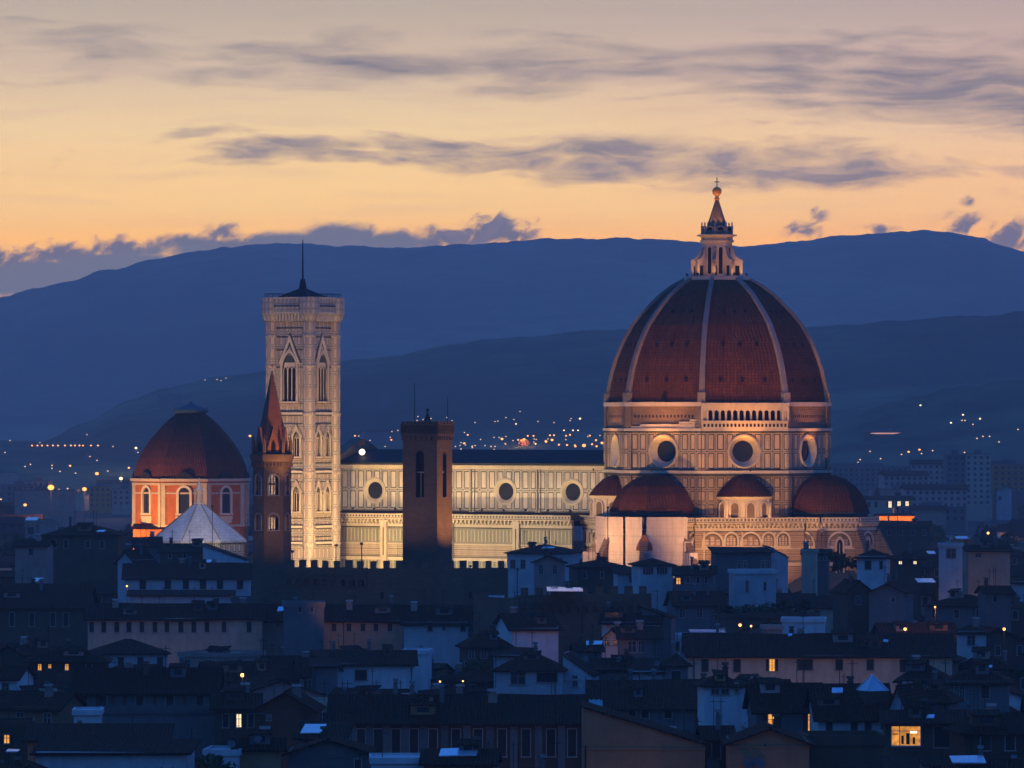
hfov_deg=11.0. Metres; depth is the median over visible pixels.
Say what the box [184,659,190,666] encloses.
window
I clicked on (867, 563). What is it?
window
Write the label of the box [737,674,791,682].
house
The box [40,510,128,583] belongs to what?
house
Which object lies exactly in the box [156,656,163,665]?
window
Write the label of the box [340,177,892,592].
cathedral
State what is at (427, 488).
square tower
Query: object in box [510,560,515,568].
window
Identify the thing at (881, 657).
house
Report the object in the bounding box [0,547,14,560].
house
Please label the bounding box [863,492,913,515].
house
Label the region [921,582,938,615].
house
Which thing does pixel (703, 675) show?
house
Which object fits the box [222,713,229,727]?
window
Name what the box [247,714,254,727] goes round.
window
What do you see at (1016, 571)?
house
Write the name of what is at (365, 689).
house
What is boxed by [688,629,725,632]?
terrace roof
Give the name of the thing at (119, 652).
house
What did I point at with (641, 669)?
house
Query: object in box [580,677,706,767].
house
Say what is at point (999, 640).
house
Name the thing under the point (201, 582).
window
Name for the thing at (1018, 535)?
apartment block
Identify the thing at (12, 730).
house
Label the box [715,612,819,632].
roof garden
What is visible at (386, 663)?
house
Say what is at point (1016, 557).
house
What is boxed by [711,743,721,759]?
window
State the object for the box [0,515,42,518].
apartment block
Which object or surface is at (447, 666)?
house
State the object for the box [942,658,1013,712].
house
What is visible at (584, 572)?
window
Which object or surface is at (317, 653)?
house
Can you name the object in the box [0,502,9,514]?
apartment block
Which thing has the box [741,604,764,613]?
shrub
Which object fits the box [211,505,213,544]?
floodlight
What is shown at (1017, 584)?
house
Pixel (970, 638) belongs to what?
window
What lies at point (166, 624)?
window
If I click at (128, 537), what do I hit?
tree
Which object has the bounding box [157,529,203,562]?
house
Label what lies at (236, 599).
house
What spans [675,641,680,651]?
window
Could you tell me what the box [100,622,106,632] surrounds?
window
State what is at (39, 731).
house
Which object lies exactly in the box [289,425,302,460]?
window
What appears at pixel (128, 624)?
window
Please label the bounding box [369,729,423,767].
house
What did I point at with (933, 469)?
apartment block
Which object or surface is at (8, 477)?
apartment block
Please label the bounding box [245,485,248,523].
window
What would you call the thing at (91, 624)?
window
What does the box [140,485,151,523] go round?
window
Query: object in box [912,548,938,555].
house
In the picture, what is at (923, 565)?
house
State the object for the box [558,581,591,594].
house
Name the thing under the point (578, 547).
house
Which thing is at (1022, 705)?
house
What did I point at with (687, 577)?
window
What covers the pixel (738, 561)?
window
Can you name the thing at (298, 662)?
house
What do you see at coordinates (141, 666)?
house
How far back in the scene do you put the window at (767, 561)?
1119.86 m
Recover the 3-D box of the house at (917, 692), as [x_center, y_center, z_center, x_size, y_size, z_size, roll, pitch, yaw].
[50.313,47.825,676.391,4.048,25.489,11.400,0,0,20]
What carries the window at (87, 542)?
in the house at (86, 551)
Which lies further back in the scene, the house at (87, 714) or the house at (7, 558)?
the house at (7, 558)
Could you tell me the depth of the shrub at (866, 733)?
616.98 m
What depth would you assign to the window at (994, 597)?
1019.64 m
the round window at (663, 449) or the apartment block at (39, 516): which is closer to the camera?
the round window at (663, 449)
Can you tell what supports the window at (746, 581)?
in the house at (750, 586)
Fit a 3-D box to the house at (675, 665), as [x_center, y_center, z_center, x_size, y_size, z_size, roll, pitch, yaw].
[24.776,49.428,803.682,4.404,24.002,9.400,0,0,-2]
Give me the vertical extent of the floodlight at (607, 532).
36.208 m
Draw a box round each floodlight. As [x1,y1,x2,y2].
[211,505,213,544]
[342,609,344,645]
[516,568,518,594]
[606,507,608,561]
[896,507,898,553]
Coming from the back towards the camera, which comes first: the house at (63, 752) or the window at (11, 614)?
the window at (11, 614)
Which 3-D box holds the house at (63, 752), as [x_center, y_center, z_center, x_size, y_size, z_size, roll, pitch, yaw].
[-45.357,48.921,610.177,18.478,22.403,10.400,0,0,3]
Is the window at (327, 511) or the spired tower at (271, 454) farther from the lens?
the window at (327, 511)
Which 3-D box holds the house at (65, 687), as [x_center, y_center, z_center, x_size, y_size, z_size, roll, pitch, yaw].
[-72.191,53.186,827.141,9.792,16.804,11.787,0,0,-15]
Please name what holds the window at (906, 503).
in the house at (881, 504)
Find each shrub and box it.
[195,752,223,767]
[216,761,238,767]
[461,658,491,674]
[494,643,510,651]
[712,604,733,619]
[732,605,742,613]
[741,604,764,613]
[751,601,777,613]
[767,599,789,613]
[781,608,801,613]
[789,599,811,613]
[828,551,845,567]
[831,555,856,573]
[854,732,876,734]
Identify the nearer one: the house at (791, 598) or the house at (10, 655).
the house at (10, 655)
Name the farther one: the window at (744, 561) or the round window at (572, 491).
the round window at (572, 491)
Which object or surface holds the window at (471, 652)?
in the house at (484, 642)
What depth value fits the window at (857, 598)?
1019.64 m
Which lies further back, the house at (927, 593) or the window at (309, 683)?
the house at (927, 593)
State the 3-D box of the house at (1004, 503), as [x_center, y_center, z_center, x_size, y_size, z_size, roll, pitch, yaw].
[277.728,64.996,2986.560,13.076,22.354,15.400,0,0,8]
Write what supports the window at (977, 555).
in the house at (981, 560)
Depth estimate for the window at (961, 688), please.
764.98 m
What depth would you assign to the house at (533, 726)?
654.87 m
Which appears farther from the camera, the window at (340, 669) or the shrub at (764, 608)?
the shrub at (764, 608)
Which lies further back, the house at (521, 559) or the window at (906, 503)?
the window at (906, 503)
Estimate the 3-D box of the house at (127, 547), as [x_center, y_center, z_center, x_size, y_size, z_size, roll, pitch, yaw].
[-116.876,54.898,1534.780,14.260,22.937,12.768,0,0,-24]
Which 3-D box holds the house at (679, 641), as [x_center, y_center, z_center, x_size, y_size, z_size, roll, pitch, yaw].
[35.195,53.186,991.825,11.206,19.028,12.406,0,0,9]
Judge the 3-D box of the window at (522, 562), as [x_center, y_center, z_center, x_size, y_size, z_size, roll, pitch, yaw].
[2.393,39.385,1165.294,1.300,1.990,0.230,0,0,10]
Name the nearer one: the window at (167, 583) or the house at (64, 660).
the house at (64, 660)
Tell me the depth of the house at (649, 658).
883.45 m
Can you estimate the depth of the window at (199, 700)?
734.78 m
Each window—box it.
[1,683,8,689]
[1,734,12,744]
[8,612,14,626]
[16,712,23,717]
[28,527,33,533]
[28,549,33,555]
[28,612,34,626]
[36,664,43,670]
[43,712,51,722]
[46,664,52,668]
[49,612,55,626]
[62,612,68,626]
[63,539,68,548]
[63,664,70,670]
[81,696,87,706]
[85,540,90,548]
[88,622,94,632]
[97,596,101,602]
[99,540,104,548]
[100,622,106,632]
[100,696,106,704]
[113,622,119,632]
[117,657,124,664]
[125,622,131,632]
[135,696,143,704]
[137,657,143,663]
[138,622,144,632]
[139,580,146,589]
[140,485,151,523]
[152,622,157,632]
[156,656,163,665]
[164,580,171,589]
[164,622,169,632]
[165,696,173,704]
[175,485,191,517]
[178,622,183,632]
[182,580,189,589]
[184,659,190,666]
[191,622,196,632]
[195,696,204,704]
[199,580,206,589]
[204,622,209,632]
[216,580,223,589]
[219,485,232,522]
[221,622,226,632]
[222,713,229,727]
[233,713,244,727]
[236,580,243,589]
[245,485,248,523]
[246,622,251,632]
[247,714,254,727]
[266,714,271,720]
[279,349,300,405]
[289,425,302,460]
[291,480,302,515]
[306,680,312,689]
[315,349,329,405]
[315,425,322,460]
[315,480,322,515]
[320,711,325,720]
[323,425,331,460]
[323,480,331,515]
[331,624,336,631]
[338,667,343,671]
[341,579,345,586]
[346,624,351,631]
[351,579,355,586]
[354,669,367,680]
[354,758,361,767]
[356,728,365,743]
[360,624,365,631]
[363,477,385,503]
[373,624,378,631]
[373,728,382,752]
[379,591,384,599]
[387,624,392,631]
[391,728,400,752]
[409,728,418,752]
[427,621,432,631]
[428,728,437,747]
[451,728,460,747]
[460,621,465,631]
[468,591,472,598]
[468,649,474,658]
[473,728,482,747]
[481,649,487,658]
[494,478,516,504]
[497,728,507,757]
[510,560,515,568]
[510,672,525,684]
[520,560,525,568]
[520,728,531,757]
[536,673,557,682]
[538,564,543,574]
[546,728,556,757]
[552,564,557,574]
[560,478,583,505]
[566,728,577,757]
[572,675,577,686]
[582,571,586,578]
[600,571,603,578]
[606,637,609,645]
[611,434,619,467]
[612,637,617,645]
[627,641,636,652]
[627,711,636,716]
[637,641,644,652]
[640,711,649,718]
[643,567,652,574]
[649,434,678,467]
[657,567,666,574]
[663,711,672,718]
[671,670,681,678]
[674,577,682,584]
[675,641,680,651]
[679,608,685,617]
[686,576,689,583]
[696,576,699,583]
[696,608,702,617]
[700,659,709,672]
[710,689,719,694]
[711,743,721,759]
[720,689,729,694]
[727,434,760,467]
[732,659,741,672]
[734,682,738,693]
[737,560,741,568]
[743,560,746,568]
[745,580,748,592]
[761,560,764,568]
[763,582,766,590]
[763,714,780,726]
[765,560,769,568]
[766,659,777,671]
[797,655,813,670]
[799,434,816,467]
[803,714,808,730]
[825,722,832,730]
[834,655,843,670]
[850,722,857,729]
[855,596,860,604]
[864,560,871,569]
[864,722,871,729]
[865,659,874,670]
[879,561,883,569]
[886,501,893,507]
[891,725,920,746]
[895,501,902,507]
[899,659,906,672]
[904,501,910,505]
[922,597,927,604]
[931,609,937,618]
[933,726,948,748]
[934,569,938,576]
[946,548,956,558]
[948,686,953,692]
[953,609,959,618]
[959,686,965,700]
[966,635,975,645]
[975,553,981,557]
[980,686,990,698]
[980,737,991,751]
[992,595,997,602]
[994,645,1001,655]
[1004,737,1016,751]
[1012,610,1018,619]
[1016,645,1022,655]
[1020,678,1023,689]
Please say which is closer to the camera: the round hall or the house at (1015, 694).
the house at (1015, 694)
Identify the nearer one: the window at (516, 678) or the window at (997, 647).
the window at (516, 678)
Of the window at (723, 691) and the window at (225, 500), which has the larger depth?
the window at (225, 500)
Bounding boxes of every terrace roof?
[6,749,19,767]
[25,517,38,538]
[547,587,582,637]
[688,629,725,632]
[915,578,935,613]
[926,551,935,581]
[949,755,985,767]
[955,536,967,544]
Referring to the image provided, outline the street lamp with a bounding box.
[82,487,86,521]
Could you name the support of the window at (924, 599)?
in the house at (927, 593)
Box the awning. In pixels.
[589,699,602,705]
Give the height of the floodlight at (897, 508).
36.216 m
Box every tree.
[120,529,132,542]
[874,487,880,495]
[930,524,945,541]
[930,526,946,541]
[952,535,972,544]
[974,522,997,544]
[990,533,1018,546]
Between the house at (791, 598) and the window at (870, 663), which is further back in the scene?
the house at (791, 598)
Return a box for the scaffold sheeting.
[583,516,698,577]
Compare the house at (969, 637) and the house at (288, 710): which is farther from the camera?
the house at (969, 637)
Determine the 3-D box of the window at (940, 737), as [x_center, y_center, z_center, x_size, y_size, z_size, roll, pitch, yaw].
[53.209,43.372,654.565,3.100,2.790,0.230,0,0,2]
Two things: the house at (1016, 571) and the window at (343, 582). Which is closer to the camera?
the window at (343, 582)
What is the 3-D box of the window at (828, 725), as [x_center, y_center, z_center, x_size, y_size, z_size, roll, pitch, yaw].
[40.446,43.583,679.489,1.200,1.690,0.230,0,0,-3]
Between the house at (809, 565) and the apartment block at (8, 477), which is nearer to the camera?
the house at (809, 565)
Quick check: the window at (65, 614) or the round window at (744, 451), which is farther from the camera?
the round window at (744, 451)
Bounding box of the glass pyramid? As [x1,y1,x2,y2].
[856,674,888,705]
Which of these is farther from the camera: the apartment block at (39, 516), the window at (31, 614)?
the apartment block at (39, 516)
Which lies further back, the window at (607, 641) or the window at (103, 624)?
the window at (103, 624)
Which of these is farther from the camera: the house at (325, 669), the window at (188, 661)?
the window at (188, 661)
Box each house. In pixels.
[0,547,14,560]
[0,561,14,567]
[0,568,97,647]
[0,570,14,583]
[0,643,27,664]
[0,657,38,689]
[0,668,87,722]
[0,697,34,766]
[0,745,8,767]
[3,735,47,767]
[11,525,56,583]
[18,625,57,657]
[19,672,71,691]
[21,723,174,762]
[23,628,112,687]
[24,520,57,538]
[29,713,200,767]
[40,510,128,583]
[71,645,224,706]
[72,707,103,722]
[79,580,117,602]
[84,586,266,667]
[90,639,171,667]
[99,705,214,759]
[112,664,166,667]
[113,543,157,602]
[121,550,252,602]
[125,545,132,549]
[126,575,235,602]
[131,523,162,562]
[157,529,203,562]
[177,645,265,666]
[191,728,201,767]
[198,645,299,686]
[202,543,249,562]
[202,722,241,767]
[209,669,262,745]
[227,674,326,703]
[231,596,252,602]
[231,709,286,767]
[247,552,252,562]
[251,666,325,767]
[260,638,313,660]
[263,587,406,655]
[281,709,376,767]
[282,600,324,654]
[291,720,354,744]
[293,639,328,689]
[304,633,366,656]
[308,639,341,696]
[311,680,351,720]
[325,669,588,767]
[326,668,416,696]
[329,639,418,688]
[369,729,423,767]
[375,680,409,693]
[400,588,472,669]
[402,648,432,692]
[418,721,502,767]
[420,644,454,675]
[431,649,493,693]
[432,664,444,688]
[432,673,455,693]
[454,672,486,693]
[455,611,514,673]
[488,631,537,688]
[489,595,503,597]
[490,595,562,661]
[491,642,567,694]
[503,530,582,597]
[508,740,561,767]
[530,540,567,594]
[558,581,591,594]
[561,651,599,693]
[565,544,628,593]
[569,624,604,662]
[574,545,582,558]
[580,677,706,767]
[585,669,701,733]
[587,637,636,679]
[597,595,664,657]
[599,621,621,657]
[610,567,631,593]
[614,608,663,659]
[628,552,676,612]
[628,644,665,679]
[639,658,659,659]
[641,589,676,659]
[644,708,688,730]
[660,632,692,678]
[663,575,727,631]
[665,718,701,732]
[671,550,717,590]
[675,619,725,659]
[681,623,956,692]
[692,648,745,731]
[692,661,706,678]
[695,698,735,767]
[707,547,774,593]
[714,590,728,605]
[719,697,815,767]
[728,569,776,609]
[733,677,751,727]
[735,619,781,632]
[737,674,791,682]
[742,659,822,733]
[760,624,783,633]
[762,545,788,592]
[776,580,815,611]
[781,616,826,633]
[788,579,832,632]
[799,730,885,767]
[800,533,832,594]
[800,549,818,595]
[804,660,891,732]
[828,574,870,632]
[853,534,892,589]
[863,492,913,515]
[865,565,916,632]
[870,621,956,639]
[873,505,915,520]
[876,511,931,554]
[877,684,967,757]
[881,660,929,728]
[884,756,944,767]
[889,536,924,614]
[892,640,949,689]
[910,499,947,527]
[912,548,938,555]
[913,612,924,621]
[919,556,938,577]
[921,581,980,628]
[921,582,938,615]
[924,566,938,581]
[924,659,963,708]
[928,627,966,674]
[937,543,963,599]
[941,731,1023,767]
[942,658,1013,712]
[942,687,1023,758]
[953,608,990,661]
[955,626,1023,659]
[958,646,1014,676]
[962,536,1013,595]
[965,694,983,718]
[974,569,1015,632]
[991,491,992,519]
[991,755,1022,758]
[995,485,1017,519]
[1000,712,1023,725]
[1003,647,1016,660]
[1006,653,1023,689]
[1009,685,1023,710]
[1009,697,1019,711]
[1010,544,1023,564]
[1010,565,1023,578]
[1010,575,1023,601]
[1011,594,1023,637]
[1020,695,1023,711]
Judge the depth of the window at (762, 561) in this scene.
1119.86 m
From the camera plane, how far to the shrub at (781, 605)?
999.27 m
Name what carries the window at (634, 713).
in the house at (671, 698)
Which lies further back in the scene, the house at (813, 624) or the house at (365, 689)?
the house at (813, 624)
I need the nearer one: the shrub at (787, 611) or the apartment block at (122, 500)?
the shrub at (787, 611)
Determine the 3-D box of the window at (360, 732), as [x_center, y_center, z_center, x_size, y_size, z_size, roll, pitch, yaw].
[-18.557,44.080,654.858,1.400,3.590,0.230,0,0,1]
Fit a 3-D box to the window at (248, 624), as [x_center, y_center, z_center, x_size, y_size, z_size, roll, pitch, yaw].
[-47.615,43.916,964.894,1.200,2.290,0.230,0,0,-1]
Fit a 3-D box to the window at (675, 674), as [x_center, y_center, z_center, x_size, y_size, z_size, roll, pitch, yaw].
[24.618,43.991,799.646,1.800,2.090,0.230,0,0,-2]
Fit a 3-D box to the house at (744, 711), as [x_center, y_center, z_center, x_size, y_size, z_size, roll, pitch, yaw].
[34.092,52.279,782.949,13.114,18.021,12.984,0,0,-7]
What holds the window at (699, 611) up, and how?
in the house at (693, 609)
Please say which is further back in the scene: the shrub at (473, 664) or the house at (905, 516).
the house at (905, 516)
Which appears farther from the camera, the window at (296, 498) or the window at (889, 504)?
the window at (889, 504)
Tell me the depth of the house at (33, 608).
1009.79 m
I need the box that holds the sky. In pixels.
[0,0,1023,296]
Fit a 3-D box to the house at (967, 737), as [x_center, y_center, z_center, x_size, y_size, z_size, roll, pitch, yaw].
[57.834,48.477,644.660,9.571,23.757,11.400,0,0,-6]
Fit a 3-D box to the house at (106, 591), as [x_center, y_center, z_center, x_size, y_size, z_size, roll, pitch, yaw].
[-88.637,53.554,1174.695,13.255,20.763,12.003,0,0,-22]
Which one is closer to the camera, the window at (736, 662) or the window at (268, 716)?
the window at (268, 716)
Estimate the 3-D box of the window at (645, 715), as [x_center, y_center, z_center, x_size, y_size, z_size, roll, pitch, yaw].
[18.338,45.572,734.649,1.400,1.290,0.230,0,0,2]
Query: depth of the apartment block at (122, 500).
3149.70 m
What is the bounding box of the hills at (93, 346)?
[0,230,1023,441]
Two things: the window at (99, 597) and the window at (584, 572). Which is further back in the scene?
the window at (99, 597)
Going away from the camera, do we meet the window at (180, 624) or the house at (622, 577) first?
the window at (180, 624)
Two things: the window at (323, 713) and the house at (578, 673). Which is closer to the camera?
the window at (323, 713)
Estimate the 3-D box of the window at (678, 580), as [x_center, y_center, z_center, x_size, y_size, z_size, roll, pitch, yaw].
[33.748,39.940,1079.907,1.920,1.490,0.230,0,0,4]
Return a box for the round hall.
[517,439,530,445]
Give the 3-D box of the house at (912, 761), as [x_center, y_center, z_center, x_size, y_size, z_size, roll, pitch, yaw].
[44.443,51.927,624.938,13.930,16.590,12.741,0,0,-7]
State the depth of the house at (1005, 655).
939.21 m
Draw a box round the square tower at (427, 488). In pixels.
[401,383,453,567]
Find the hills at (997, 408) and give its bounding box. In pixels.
[0,380,1023,491]
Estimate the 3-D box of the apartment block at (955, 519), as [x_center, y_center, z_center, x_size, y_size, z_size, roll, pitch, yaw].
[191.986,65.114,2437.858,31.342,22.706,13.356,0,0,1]
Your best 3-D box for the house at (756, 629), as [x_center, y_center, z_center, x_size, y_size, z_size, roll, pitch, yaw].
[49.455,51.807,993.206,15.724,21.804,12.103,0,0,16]
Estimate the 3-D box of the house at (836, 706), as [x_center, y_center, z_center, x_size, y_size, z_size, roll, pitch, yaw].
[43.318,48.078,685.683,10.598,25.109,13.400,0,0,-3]
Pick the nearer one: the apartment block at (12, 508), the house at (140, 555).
the house at (140, 555)
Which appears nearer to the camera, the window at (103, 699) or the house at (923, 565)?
the window at (103, 699)
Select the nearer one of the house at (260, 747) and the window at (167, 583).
the house at (260, 747)
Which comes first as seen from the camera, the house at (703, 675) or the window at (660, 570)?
the house at (703, 675)
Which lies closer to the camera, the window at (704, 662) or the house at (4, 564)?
the window at (704, 662)
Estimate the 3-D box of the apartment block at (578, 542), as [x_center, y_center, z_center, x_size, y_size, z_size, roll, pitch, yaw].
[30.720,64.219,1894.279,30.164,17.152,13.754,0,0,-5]
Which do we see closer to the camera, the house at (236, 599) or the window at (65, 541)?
the house at (236, 599)
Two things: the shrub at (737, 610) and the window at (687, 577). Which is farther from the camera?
the window at (687, 577)
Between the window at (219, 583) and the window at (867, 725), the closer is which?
the window at (867, 725)
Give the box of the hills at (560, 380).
[0,311,1023,462]
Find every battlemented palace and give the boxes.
[285,560,366,604]
[367,560,507,604]
[473,586,650,663]
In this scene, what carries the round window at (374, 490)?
in the cathedral
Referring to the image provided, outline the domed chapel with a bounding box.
[130,402,250,557]
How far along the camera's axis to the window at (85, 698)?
734.60 m
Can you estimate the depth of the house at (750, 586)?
1094.77 m
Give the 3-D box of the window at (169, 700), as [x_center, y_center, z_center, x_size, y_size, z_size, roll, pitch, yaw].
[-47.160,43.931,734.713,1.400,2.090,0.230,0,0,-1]
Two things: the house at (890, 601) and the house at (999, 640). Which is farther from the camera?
the house at (890, 601)
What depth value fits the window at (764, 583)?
1094.98 m
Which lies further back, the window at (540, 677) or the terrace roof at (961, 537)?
the terrace roof at (961, 537)
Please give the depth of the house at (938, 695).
722.02 m
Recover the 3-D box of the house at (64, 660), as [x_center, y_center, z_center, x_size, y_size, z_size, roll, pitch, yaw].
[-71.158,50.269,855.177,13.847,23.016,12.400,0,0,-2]
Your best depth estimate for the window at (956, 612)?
1045.10 m
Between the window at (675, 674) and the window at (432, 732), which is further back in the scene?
the window at (675, 674)
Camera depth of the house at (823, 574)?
1149.64 m
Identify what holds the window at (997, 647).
in the house at (999, 640)
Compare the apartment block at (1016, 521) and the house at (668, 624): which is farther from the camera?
the apartment block at (1016, 521)
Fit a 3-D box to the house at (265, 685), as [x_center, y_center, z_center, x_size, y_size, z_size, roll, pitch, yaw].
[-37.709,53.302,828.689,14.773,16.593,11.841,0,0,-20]
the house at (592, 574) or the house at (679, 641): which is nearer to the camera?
the house at (679, 641)
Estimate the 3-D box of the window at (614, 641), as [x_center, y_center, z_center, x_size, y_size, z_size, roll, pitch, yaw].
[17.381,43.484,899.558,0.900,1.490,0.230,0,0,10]
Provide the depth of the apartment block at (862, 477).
3299.55 m
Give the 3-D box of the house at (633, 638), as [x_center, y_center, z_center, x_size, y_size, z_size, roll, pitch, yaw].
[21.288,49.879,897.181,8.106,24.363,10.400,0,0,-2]
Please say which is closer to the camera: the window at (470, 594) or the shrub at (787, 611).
the window at (470, 594)
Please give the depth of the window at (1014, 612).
1049.70 m
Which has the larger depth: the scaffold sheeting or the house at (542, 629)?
the scaffold sheeting
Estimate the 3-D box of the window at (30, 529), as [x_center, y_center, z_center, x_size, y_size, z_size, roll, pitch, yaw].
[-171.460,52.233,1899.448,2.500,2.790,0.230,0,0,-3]
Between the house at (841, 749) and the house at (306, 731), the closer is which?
the house at (841, 749)
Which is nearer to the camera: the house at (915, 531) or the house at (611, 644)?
the house at (611, 644)
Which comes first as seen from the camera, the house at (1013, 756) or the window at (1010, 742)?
the house at (1013, 756)
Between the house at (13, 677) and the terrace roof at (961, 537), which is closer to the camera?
the house at (13, 677)
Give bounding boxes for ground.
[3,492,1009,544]
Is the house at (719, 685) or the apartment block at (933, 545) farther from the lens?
the apartment block at (933, 545)
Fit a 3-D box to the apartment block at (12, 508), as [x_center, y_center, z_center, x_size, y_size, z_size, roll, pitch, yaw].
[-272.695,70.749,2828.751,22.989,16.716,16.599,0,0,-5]
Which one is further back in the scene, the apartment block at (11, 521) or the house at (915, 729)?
the apartment block at (11, 521)
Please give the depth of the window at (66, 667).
849.66 m
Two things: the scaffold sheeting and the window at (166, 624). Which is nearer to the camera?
the window at (166, 624)
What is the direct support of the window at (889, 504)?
in the house at (881, 504)
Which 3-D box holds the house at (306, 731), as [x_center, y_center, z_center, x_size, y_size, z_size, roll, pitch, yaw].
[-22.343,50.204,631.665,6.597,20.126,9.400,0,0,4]
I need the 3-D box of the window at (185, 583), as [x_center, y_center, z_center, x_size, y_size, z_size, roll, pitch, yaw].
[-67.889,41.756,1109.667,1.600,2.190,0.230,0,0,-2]
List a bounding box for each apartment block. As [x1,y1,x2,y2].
[0,469,17,491]
[0,481,15,498]
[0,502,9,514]
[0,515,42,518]
[0,517,24,545]
[0,527,24,545]
[5,481,34,501]
[8,502,14,514]
[14,485,76,526]
[27,477,52,485]
[76,489,88,510]
[88,482,111,512]
[96,480,131,489]
[112,485,131,514]
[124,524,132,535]
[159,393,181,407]
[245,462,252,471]
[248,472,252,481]
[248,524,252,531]
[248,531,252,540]
[248,543,252,558]
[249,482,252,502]
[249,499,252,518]
[360,429,388,444]
[380,392,388,407]
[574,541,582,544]
[831,462,910,495]
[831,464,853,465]
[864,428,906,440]
[868,485,900,495]
[877,471,929,487]
[897,501,966,532]
[899,484,968,530]
[909,460,942,483]
[930,542,973,548]
[942,450,966,483]
[943,528,971,541]
[964,450,990,520]
[991,460,1023,519]
[995,524,1023,538]
[1000,530,1023,540]
[1006,519,1023,523]
[1011,491,1023,518]
[1014,541,1023,549]
[1017,504,1023,518]
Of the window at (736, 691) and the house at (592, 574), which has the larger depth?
the house at (592, 574)
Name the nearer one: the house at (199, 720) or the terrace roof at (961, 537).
the house at (199, 720)
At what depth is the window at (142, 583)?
1109.52 m
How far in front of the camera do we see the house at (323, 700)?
735.32 m
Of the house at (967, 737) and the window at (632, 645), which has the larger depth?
the window at (632, 645)
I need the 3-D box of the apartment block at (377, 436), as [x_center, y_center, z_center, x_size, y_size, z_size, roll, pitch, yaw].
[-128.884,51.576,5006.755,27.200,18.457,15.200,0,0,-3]
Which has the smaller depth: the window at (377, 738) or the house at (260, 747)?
the house at (260, 747)
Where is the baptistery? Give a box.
[155,479,246,556]
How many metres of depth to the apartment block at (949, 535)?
2222.70 m
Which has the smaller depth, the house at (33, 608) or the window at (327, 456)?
the house at (33, 608)
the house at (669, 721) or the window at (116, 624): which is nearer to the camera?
the house at (669, 721)
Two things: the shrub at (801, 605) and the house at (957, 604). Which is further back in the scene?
the house at (957, 604)
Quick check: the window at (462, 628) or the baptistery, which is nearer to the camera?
the window at (462, 628)
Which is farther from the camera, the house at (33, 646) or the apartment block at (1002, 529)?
the apartment block at (1002, 529)
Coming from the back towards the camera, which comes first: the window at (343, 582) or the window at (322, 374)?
the window at (322, 374)
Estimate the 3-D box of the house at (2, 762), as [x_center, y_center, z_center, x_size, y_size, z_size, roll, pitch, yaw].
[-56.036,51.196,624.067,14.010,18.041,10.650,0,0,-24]
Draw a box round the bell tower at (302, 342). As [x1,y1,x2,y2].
[261,240,343,566]
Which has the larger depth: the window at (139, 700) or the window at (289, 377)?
the window at (289, 377)
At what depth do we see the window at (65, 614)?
1009.73 m
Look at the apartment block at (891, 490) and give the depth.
2911.98 m
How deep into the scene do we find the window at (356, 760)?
603.67 m
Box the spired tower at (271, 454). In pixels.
[250,371,293,603]
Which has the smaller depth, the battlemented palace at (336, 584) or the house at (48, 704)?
the house at (48, 704)
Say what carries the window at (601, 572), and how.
in the house at (592, 574)
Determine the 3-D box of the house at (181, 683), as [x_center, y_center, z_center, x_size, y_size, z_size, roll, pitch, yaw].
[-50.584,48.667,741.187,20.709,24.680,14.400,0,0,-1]
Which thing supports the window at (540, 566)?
in the house at (549, 570)
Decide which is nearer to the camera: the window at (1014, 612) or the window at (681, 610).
the window at (681, 610)
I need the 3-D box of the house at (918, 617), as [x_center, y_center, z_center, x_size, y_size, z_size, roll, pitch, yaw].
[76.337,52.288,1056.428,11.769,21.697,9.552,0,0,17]
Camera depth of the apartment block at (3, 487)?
3779.71 m
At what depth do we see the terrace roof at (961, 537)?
1231.34 m
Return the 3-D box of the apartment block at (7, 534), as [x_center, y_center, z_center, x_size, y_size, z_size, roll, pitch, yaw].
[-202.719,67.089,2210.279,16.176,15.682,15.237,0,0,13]
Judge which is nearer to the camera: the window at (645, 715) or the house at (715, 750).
the house at (715, 750)
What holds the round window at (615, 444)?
in the cathedral
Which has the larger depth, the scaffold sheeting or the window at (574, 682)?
the scaffold sheeting
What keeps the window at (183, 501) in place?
in the domed chapel

